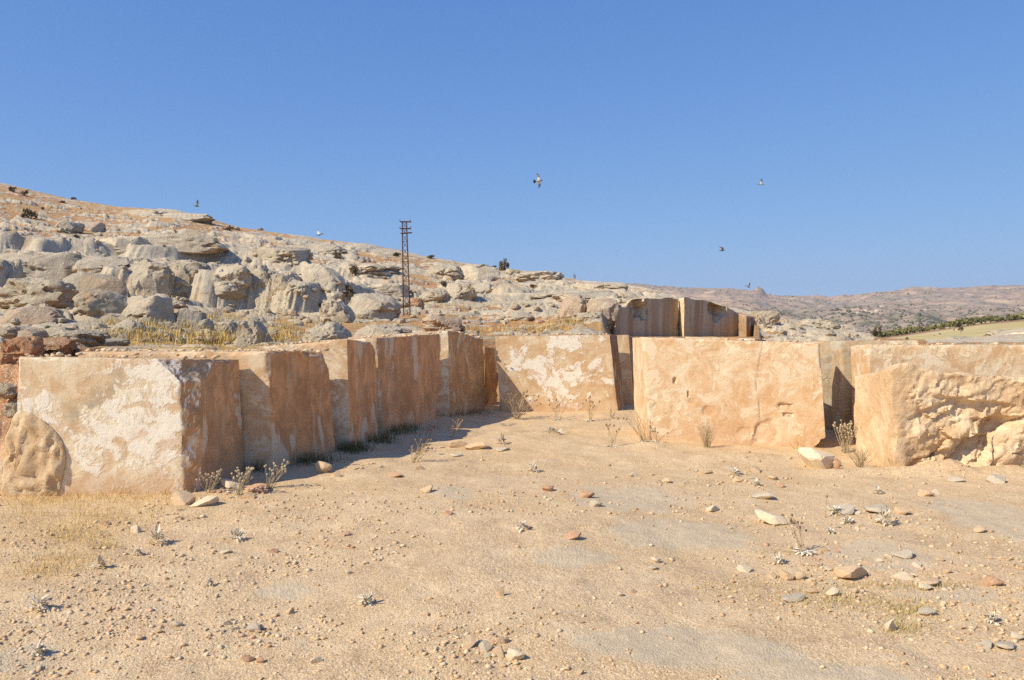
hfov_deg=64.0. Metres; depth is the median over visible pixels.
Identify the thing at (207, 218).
rock outcrop
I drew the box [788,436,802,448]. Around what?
stalk plant
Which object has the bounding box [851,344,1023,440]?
stone block
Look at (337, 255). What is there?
shrub
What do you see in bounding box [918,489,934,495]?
stone
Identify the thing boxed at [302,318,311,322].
boulder
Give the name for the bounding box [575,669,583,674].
stone
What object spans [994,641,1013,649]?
stone
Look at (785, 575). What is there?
stone
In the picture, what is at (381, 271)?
rock outcrop
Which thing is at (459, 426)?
stalk plant
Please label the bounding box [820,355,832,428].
stone block
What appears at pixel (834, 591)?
stone
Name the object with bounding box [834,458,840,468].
stone
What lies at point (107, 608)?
stone
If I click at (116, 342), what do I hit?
rock outcrop
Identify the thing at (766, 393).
stone block
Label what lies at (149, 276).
boulder
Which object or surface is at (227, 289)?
boulder
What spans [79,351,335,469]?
stone block
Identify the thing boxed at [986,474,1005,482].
stone
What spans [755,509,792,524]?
stone
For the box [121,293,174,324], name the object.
rock outcrop
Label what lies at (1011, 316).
field tree
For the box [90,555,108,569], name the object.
woolly plant
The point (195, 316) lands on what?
boulder
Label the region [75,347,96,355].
boulder
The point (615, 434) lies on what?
stalk plant
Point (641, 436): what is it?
stalk plant
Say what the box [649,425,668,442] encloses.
stalk plant
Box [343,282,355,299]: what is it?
shrub
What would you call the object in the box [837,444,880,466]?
stalk plant
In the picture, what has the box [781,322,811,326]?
rock outcrop
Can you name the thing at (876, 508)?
stone
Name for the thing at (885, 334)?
field tree
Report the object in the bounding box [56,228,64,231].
boulder
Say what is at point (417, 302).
boulder
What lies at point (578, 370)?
stone block
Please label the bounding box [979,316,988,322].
field tree
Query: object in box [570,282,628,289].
rock outcrop
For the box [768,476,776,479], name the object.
cobble
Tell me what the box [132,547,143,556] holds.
woolly plant
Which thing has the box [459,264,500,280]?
rock outcrop
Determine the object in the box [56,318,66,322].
boulder
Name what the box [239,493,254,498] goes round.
stone
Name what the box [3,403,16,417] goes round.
boulder
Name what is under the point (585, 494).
stone
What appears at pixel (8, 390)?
boulder
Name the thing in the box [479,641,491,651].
stone
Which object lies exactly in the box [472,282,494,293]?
boulder
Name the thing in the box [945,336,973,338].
rock outcrop
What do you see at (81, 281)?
rock outcrop
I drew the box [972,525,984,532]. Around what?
stone
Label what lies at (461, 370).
stone block
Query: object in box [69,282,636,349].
hill grass
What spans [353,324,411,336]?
rock outcrop
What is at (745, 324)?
quarry face
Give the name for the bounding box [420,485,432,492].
stone
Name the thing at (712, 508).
stone
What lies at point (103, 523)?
stone
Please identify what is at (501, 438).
woolly plant
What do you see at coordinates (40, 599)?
woolly plant
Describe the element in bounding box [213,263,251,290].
boulder
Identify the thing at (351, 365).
stone block
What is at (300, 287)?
boulder
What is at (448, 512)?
stone
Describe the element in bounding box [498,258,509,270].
hilltop tree
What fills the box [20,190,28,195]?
shrub
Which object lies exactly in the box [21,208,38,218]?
shrub
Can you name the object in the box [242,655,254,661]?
stone
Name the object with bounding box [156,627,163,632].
stone
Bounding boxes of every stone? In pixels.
[101,521,111,525]
[103,605,111,611]
[131,525,140,532]
[135,634,142,639]
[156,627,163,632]
[170,490,195,504]
[172,621,182,626]
[189,496,218,506]
[219,550,232,553]
[221,478,243,487]
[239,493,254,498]
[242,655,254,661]
[245,483,267,491]
[246,622,259,631]
[256,657,263,662]
[268,548,278,552]
[285,607,294,614]
[310,657,322,663]
[315,461,331,472]
[331,471,340,476]
[390,473,403,476]
[415,465,424,469]
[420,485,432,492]
[442,510,452,515]
[448,441,467,446]
[450,453,462,456]
[463,634,475,648]
[464,442,487,449]
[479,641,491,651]
[491,645,504,657]
[495,447,509,450]
[496,587,503,596]
[497,637,508,643]
[507,648,524,660]
[542,485,553,490]
[563,530,580,538]
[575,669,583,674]
[580,490,594,497]
[589,499,601,506]
[651,557,660,562]
[699,469,712,473]
[706,505,718,511]
[726,470,744,475]
[736,564,752,572]
[749,465,759,472]
[751,492,773,498]
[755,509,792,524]
[779,569,793,580]
[780,593,805,601]
[795,571,806,579]
[798,447,834,468]
[826,503,853,514]
[826,587,839,595]
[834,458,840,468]
[834,564,867,578]
[864,504,886,512]
[884,619,895,631]
[890,571,913,579]
[892,549,912,558]
[894,506,910,514]
[915,577,938,584]
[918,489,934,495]
[918,583,932,590]
[918,607,936,615]
[931,489,940,493]
[947,476,965,481]
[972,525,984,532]
[973,640,991,648]
[982,575,1004,585]
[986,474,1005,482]
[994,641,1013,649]
[1011,631,1023,639]
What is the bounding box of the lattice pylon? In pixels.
[399,219,411,315]
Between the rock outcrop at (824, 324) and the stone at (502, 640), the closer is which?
the stone at (502, 640)
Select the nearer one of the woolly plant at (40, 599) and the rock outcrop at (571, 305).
the woolly plant at (40, 599)
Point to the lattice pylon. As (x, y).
(407, 261)
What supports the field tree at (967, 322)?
on the field
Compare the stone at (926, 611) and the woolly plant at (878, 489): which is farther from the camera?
the woolly plant at (878, 489)
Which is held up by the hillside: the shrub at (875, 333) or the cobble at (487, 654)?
the shrub at (875, 333)
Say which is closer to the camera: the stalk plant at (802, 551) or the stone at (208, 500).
the stalk plant at (802, 551)
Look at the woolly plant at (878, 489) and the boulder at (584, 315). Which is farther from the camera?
the boulder at (584, 315)
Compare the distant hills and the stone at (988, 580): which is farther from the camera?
the distant hills
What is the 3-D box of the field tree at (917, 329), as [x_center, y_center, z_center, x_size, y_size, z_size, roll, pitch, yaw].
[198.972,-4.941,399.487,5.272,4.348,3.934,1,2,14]
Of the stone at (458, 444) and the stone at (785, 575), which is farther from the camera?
the stone at (458, 444)
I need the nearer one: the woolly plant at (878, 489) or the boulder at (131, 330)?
the woolly plant at (878, 489)
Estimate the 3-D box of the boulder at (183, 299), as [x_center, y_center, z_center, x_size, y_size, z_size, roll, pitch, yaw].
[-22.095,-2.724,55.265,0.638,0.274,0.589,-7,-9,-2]
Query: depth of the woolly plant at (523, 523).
6.63 m
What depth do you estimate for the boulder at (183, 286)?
61.52 m
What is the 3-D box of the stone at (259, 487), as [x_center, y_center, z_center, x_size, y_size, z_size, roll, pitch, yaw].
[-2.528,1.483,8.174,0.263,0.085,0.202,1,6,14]
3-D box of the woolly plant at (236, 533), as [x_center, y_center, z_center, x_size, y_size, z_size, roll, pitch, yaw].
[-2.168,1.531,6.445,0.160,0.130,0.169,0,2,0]
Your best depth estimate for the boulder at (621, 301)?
43.47 m
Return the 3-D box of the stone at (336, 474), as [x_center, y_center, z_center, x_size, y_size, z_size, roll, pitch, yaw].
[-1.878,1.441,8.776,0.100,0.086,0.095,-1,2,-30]
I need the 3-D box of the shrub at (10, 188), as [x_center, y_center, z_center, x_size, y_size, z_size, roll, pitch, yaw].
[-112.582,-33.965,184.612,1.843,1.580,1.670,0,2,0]
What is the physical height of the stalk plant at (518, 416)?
0.509 m
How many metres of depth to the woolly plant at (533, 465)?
9.21 m
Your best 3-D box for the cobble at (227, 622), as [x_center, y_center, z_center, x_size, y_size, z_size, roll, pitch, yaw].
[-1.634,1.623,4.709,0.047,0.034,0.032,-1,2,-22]
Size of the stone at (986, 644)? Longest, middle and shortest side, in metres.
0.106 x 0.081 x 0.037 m
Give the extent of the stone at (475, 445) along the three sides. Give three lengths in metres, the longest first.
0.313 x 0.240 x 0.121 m
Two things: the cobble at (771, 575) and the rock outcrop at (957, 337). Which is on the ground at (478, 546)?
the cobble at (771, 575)
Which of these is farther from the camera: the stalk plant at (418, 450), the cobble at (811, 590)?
the stalk plant at (418, 450)
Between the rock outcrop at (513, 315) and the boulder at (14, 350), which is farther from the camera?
the rock outcrop at (513, 315)
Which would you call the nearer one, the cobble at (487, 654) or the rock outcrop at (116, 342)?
the cobble at (487, 654)
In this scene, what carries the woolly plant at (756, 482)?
on the ground at (478, 546)
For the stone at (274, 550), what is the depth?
6.13 m
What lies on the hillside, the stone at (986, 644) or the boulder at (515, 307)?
the boulder at (515, 307)
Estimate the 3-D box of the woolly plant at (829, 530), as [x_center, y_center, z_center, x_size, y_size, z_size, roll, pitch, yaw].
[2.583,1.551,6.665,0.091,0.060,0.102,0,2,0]
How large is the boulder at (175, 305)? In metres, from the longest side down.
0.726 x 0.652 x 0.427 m
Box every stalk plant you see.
[196,469,222,492]
[231,467,254,494]
[264,459,288,488]
[409,439,432,462]
[448,419,463,437]
[500,390,540,418]
[548,398,570,419]
[582,396,599,421]
[604,417,626,447]
[621,409,649,441]
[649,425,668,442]
[696,420,715,447]
[781,514,816,555]
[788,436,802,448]
[832,420,856,452]
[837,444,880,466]
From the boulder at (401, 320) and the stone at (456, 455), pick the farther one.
the boulder at (401, 320)
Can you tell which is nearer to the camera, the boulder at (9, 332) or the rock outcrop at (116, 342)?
the boulder at (9, 332)
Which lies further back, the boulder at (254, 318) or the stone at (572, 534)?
the boulder at (254, 318)
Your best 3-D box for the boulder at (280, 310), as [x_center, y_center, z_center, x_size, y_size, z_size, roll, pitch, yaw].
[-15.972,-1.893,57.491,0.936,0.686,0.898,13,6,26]
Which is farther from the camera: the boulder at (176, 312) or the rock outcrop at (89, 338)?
the boulder at (176, 312)
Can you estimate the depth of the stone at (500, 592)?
5.10 m
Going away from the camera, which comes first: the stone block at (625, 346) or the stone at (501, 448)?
the stone at (501, 448)
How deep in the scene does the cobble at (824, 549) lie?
6.16 m
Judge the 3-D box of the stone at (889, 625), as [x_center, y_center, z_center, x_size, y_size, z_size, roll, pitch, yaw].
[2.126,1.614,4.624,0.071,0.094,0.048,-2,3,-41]
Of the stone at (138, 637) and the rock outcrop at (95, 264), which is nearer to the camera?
the stone at (138, 637)
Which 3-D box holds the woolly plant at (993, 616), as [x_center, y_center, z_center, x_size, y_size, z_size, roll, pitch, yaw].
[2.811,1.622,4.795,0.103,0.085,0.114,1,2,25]
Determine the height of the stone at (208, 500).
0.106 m
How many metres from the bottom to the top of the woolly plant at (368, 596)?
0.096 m
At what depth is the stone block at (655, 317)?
43.85 m
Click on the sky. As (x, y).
(884, 139)
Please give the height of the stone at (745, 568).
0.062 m
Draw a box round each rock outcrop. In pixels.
[0,251,84,280]
[0,276,78,310]
[0,306,71,325]
[45,326,110,346]
[63,270,130,296]
[72,256,130,273]
[72,288,127,316]
[96,338,129,346]
[99,236,148,253]
[121,210,169,214]
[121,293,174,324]
[140,229,229,255]
[160,212,214,222]
[253,247,312,265]
[301,265,352,303]
[302,243,346,254]
[338,263,401,278]
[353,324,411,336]
[369,283,408,297]
[395,298,408,308]
[425,265,463,280]
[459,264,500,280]
[507,312,534,320]
[508,293,551,298]
[514,271,563,281]
[548,290,613,298]
[556,292,621,301]
[557,294,589,319]
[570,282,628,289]
[586,298,619,331]
[752,313,766,336]
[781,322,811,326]
[800,318,840,329]
[833,329,861,332]
[840,324,863,330]
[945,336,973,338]
[983,329,1012,336]
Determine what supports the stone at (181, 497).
on the ground at (478, 546)
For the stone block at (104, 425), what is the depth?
8.03 m
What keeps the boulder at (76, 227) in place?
on the hillside
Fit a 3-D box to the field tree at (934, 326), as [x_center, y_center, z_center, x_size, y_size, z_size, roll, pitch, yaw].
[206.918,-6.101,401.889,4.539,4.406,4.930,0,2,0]
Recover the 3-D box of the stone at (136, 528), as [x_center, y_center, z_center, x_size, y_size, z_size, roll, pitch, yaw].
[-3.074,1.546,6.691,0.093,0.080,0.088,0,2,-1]
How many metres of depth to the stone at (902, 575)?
5.56 m
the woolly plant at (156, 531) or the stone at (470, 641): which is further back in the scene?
the woolly plant at (156, 531)
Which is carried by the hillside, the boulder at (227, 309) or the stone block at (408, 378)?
the boulder at (227, 309)
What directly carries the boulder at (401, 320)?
on the hillside
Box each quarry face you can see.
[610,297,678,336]
[679,297,738,336]
[738,314,755,336]
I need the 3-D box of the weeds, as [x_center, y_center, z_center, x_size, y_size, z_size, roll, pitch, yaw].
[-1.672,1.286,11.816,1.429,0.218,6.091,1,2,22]
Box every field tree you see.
[881,331,891,336]
[891,329,905,335]
[901,326,914,333]
[915,326,925,331]
[930,323,940,329]
[952,318,964,326]
[957,319,975,325]
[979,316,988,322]
[986,315,993,322]
[1006,313,1017,320]
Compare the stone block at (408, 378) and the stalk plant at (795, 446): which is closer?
the stalk plant at (795, 446)
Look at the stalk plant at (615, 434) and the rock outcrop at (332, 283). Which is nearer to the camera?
the stalk plant at (615, 434)
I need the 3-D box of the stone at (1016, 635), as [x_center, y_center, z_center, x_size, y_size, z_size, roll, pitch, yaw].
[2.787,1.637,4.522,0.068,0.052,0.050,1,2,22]
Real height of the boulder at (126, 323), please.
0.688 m
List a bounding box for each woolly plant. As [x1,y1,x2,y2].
[25,593,53,611]
[29,639,47,656]
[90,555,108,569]
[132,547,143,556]
[143,524,168,545]
[205,577,214,586]
[228,527,244,542]
[357,590,374,606]
[495,433,506,444]
[517,520,528,531]
[527,461,538,472]
[543,426,563,434]
[728,467,738,476]
[752,478,761,486]
[772,552,785,562]
[825,527,834,534]
[827,505,842,515]
[840,514,853,523]
[873,486,883,493]
[875,507,896,526]
[984,610,1001,624]
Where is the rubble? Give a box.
[25,331,1017,358]
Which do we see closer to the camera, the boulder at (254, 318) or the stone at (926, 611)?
the stone at (926, 611)
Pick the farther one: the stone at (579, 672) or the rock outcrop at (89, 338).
the rock outcrop at (89, 338)
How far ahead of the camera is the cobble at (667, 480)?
8.68 m
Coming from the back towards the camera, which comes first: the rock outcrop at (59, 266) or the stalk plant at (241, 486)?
the rock outcrop at (59, 266)
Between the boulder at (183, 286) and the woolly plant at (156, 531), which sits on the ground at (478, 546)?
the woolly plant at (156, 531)
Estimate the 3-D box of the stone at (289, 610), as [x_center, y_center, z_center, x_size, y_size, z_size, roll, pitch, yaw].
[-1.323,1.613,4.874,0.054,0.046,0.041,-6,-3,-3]
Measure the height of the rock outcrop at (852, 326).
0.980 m
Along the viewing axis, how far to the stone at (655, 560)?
5.85 m
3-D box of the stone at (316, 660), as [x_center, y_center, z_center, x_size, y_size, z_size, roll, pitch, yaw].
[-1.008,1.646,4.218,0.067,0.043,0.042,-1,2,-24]
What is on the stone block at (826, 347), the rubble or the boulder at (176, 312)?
the rubble
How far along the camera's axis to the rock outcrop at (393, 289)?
72.64 m
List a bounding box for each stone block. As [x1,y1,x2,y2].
[0,356,243,496]
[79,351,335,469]
[256,339,377,448]
[320,334,440,434]
[348,330,484,415]
[483,347,497,405]
[495,335,623,411]
[617,335,633,404]
[632,337,825,446]
[685,337,765,340]
[776,340,917,354]
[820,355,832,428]
[831,347,852,434]
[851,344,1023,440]
[854,363,1023,466]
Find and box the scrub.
[631,283,1023,333]
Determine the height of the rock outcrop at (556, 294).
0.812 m
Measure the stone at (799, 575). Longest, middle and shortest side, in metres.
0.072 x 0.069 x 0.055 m
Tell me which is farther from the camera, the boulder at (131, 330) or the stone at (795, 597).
the boulder at (131, 330)
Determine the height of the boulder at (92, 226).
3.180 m
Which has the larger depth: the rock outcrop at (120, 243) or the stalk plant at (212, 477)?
the rock outcrop at (120, 243)
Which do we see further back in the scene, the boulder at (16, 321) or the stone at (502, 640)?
the boulder at (16, 321)
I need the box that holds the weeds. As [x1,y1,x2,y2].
[248,404,510,472]
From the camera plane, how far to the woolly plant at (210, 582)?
5.33 m
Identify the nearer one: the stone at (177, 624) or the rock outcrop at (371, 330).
the stone at (177, 624)
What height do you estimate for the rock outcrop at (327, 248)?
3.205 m
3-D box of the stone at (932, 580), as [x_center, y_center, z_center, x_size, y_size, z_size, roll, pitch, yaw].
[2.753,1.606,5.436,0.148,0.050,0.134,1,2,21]
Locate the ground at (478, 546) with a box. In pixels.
[0,348,1023,679]
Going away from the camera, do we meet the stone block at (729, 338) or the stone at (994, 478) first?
the stone at (994, 478)
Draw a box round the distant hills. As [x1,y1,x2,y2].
[625,283,1023,332]
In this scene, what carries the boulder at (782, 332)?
on the hillside
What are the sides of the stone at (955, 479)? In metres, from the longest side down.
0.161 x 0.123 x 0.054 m
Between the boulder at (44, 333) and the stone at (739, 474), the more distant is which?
the boulder at (44, 333)
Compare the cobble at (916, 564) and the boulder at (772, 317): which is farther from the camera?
the boulder at (772, 317)
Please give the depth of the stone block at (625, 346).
15.79 m
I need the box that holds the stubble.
[502,429,979,637]
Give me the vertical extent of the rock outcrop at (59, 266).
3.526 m
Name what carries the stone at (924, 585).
on the ground at (478, 546)
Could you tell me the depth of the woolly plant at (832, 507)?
7.25 m
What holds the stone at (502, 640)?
on the ground at (478, 546)
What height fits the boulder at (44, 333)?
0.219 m
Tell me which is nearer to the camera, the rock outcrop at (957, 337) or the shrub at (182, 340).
the shrub at (182, 340)
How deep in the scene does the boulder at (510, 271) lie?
129.12 m
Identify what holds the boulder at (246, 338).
on the hillside
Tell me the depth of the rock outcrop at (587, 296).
45.08 m
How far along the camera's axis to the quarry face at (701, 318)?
45.94 m
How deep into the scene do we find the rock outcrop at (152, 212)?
172.91 m
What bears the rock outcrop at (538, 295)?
on the hillside
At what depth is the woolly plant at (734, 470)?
8.99 m
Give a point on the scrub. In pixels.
(919, 314)
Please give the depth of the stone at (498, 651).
4.25 m
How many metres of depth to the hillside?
88.25 m
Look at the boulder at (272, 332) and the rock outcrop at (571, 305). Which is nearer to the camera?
the boulder at (272, 332)
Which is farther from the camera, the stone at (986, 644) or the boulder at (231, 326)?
the boulder at (231, 326)
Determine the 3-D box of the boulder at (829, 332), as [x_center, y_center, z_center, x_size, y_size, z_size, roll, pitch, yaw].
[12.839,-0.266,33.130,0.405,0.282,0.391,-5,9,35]
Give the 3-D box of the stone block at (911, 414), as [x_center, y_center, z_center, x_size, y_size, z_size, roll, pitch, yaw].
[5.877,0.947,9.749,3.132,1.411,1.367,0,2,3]
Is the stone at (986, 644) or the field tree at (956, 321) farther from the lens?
the field tree at (956, 321)
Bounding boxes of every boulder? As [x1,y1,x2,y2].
[0,327,17,338]
[0,336,44,364]
[0,383,17,398]
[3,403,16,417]
[10,317,20,325]
[18,328,41,336]
[38,328,49,337]
[43,336,77,356]
[55,220,84,233]
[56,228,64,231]
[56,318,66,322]
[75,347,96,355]
[76,342,85,348]
[80,220,105,231]
[98,323,107,327]
[112,319,147,331]
[117,333,131,339]
[125,328,139,334]
[129,259,174,297]
[158,322,172,328]
[164,332,173,340]
[168,260,210,283]
[172,277,189,297]
[173,303,178,308]
[174,309,181,318]
[176,310,207,330]
[179,297,189,300]
[196,319,214,330]
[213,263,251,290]
[214,281,246,299]
[217,320,237,335]
[223,306,235,312]
[233,319,272,347]
[246,316,259,320]
[248,264,274,288]
[268,329,279,336]
[272,270,301,295]
[276,308,288,315]
[285,279,306,295]
[288,308,296,315]
[292,321,303,325]
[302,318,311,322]
[302,321,351,342]
[319,299,355,322]
[348,293,401,320]
[397,318,405,322]
[410,297,423,308]
[419,288,448,302]
[421,316,464,332]
[433,308,441,314]
[446,283,477,300]
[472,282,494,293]
[505,268,519,275]
[511,304,519,309]
[573,312,600,322]
[589,295,634,316]
[750,311,779,325]
[778,330,786,334]
[779,318,791,321]
[824,330,834,335]
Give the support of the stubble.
on the ground at (478, 546)
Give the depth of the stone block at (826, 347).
13.22 m
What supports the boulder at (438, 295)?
on the hillside
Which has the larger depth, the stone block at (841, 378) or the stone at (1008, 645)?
the stone block at (841, 378)
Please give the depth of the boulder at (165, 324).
29.47 m
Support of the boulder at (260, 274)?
on the hillside
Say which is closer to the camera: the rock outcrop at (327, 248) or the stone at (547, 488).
the stone at (547, 488)
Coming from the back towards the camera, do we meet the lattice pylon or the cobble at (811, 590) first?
the lattice pylon
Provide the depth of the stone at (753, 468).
9.20 m
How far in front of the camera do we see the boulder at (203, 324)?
28.19 m
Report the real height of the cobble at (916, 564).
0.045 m
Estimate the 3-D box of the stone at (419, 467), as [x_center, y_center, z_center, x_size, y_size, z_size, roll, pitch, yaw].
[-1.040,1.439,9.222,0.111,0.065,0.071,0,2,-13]
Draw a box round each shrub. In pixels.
[8,186,16,191]
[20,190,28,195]
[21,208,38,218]
[177,337,186,343]
[225,225,234,230]
[333,250,342,258]
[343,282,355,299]
[349,262,357,276]
[870,326,881,336]
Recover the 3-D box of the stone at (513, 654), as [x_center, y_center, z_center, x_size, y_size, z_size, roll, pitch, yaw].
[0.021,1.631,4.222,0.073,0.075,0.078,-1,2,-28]
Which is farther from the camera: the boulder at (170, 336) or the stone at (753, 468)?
the boulder at (170, 336)
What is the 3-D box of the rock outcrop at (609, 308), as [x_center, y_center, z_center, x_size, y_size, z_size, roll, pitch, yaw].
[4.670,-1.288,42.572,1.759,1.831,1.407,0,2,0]
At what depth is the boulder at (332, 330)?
22.51 m
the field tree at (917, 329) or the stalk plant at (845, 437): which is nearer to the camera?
the stalk plant at (845, 437)
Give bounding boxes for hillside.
[0,183,1023,403]
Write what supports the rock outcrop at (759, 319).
on the hillside
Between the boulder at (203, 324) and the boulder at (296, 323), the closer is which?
the boulder at (203, 324)
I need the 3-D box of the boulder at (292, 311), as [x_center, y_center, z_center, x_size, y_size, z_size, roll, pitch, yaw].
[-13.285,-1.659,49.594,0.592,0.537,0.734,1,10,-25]
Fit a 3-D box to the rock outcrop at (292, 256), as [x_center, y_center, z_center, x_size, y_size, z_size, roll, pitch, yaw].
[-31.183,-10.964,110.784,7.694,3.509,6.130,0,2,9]
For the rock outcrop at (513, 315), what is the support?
on the hillside
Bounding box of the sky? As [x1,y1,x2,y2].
[0,0,1023,296]
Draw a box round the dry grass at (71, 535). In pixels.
[0,487,203,580]
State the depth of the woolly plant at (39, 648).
4.31 m
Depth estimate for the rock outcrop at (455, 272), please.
115.65 m
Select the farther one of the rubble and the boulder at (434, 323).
the boulder at (434, 323)
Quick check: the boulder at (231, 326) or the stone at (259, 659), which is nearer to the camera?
the stone at (259, 659)
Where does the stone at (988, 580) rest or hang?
on the ground at (478, 546)
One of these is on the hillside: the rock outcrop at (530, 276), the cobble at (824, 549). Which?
the rock outcrop at (530, 276)
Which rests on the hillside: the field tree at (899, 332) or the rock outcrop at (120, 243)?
the rock outcrop at (120, 243)
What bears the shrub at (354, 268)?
on the hillside
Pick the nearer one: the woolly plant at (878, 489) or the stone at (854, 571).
the stone at (854, 571)
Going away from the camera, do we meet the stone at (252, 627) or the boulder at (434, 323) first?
the stone at (252, 627)
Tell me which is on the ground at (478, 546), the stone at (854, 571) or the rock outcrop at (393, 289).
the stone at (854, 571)
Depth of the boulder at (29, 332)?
12.85 m
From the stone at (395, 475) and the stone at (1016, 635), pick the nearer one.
the stone at (1016, 635)
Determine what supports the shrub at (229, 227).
on the hillside
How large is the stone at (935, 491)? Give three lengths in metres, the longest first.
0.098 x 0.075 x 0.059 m
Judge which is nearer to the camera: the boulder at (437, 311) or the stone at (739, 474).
the stone at (739, 474)
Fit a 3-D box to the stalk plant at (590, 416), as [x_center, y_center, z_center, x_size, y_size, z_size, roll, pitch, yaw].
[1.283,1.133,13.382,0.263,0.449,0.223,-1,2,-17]
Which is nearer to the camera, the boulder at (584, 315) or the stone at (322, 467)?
the stone at (322, 467)
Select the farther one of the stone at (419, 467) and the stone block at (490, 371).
the stone block at (490, 371)
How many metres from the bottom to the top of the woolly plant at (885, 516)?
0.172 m
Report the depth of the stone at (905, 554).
5.96 m
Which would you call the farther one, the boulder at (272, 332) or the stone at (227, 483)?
the boulder at (272, 332)
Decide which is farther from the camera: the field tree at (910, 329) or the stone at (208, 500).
the field tree at (910, 329)
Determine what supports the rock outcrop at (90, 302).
on the hillside
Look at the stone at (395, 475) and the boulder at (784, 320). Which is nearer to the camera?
the stone at (395, 475)
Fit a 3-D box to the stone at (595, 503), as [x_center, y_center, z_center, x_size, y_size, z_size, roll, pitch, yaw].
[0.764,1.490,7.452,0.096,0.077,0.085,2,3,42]
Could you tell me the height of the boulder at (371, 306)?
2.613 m
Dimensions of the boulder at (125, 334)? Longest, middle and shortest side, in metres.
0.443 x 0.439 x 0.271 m
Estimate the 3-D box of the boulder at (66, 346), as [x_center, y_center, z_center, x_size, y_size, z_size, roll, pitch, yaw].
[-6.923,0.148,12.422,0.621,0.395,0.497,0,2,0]
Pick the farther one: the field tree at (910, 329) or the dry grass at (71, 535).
the field tree at (910, 329)
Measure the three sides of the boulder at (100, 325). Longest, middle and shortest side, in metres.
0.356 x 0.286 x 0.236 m
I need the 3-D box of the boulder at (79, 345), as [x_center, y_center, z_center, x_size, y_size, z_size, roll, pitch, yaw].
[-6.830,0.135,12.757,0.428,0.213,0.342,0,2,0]
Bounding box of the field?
[881,319,1023,339]
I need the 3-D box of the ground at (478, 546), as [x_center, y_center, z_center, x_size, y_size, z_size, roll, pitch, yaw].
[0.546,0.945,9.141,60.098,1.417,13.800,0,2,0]
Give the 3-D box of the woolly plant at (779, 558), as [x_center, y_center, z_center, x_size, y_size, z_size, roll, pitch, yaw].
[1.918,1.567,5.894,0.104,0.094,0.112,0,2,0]
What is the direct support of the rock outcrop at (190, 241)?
on the hillside
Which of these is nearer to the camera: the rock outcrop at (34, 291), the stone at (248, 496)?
the stone at (248, 496)
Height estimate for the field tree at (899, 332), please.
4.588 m
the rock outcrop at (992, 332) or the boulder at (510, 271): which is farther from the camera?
the boulder at (510, 271)
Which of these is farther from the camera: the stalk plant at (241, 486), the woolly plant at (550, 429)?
the woolly plant at (550, 429)
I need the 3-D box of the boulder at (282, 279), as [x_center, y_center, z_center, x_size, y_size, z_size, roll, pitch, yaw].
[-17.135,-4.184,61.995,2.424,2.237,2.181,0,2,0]
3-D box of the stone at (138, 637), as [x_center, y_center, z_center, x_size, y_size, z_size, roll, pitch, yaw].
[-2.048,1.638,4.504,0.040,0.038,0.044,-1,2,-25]
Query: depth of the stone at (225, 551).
6.09 m
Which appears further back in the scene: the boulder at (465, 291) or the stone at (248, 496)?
the boulder at (465, 291)
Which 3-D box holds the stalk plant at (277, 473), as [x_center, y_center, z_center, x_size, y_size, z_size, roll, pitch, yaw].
[-2.372,1.359,8.264,0.262,0.316,0.156,0,2,0]
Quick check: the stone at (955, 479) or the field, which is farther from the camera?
the field
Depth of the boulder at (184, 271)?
62.18 m
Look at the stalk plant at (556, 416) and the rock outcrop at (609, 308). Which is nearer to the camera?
the stalk plant at (556, 416)
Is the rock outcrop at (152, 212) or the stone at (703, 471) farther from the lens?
the rock outcrop at (152, 212)
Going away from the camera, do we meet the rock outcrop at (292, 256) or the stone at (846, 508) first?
the stone at (846, 508)
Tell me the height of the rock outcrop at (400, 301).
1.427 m
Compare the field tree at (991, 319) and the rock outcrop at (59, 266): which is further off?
the field tree at (991, 319)
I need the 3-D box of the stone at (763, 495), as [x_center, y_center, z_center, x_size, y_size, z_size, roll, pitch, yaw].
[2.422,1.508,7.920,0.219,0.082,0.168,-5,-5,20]
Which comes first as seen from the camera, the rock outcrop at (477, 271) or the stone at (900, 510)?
the stone at (900, 510)
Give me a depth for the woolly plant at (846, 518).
6.97 m
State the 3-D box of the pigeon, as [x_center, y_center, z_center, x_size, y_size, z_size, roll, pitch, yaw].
[1.072,-6.564,33.802,0.392,0.628,0.135,-8,14,0]
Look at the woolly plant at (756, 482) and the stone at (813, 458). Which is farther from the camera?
the stone at (813, 458)
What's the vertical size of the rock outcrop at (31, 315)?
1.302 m
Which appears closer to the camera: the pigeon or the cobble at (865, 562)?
the cobble at (865, 562)
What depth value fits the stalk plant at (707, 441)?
10.65 m
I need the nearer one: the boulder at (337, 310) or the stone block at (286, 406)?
the stone block at (286, 406)
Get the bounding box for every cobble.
[223,620,231,624]
[483,652,491,657]
[662,477,669,482]
[767,573,776,578]
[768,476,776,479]
[806,588,818,593]
[820,546,828,551]
[860,560,871,564]
[912,561,921,567]

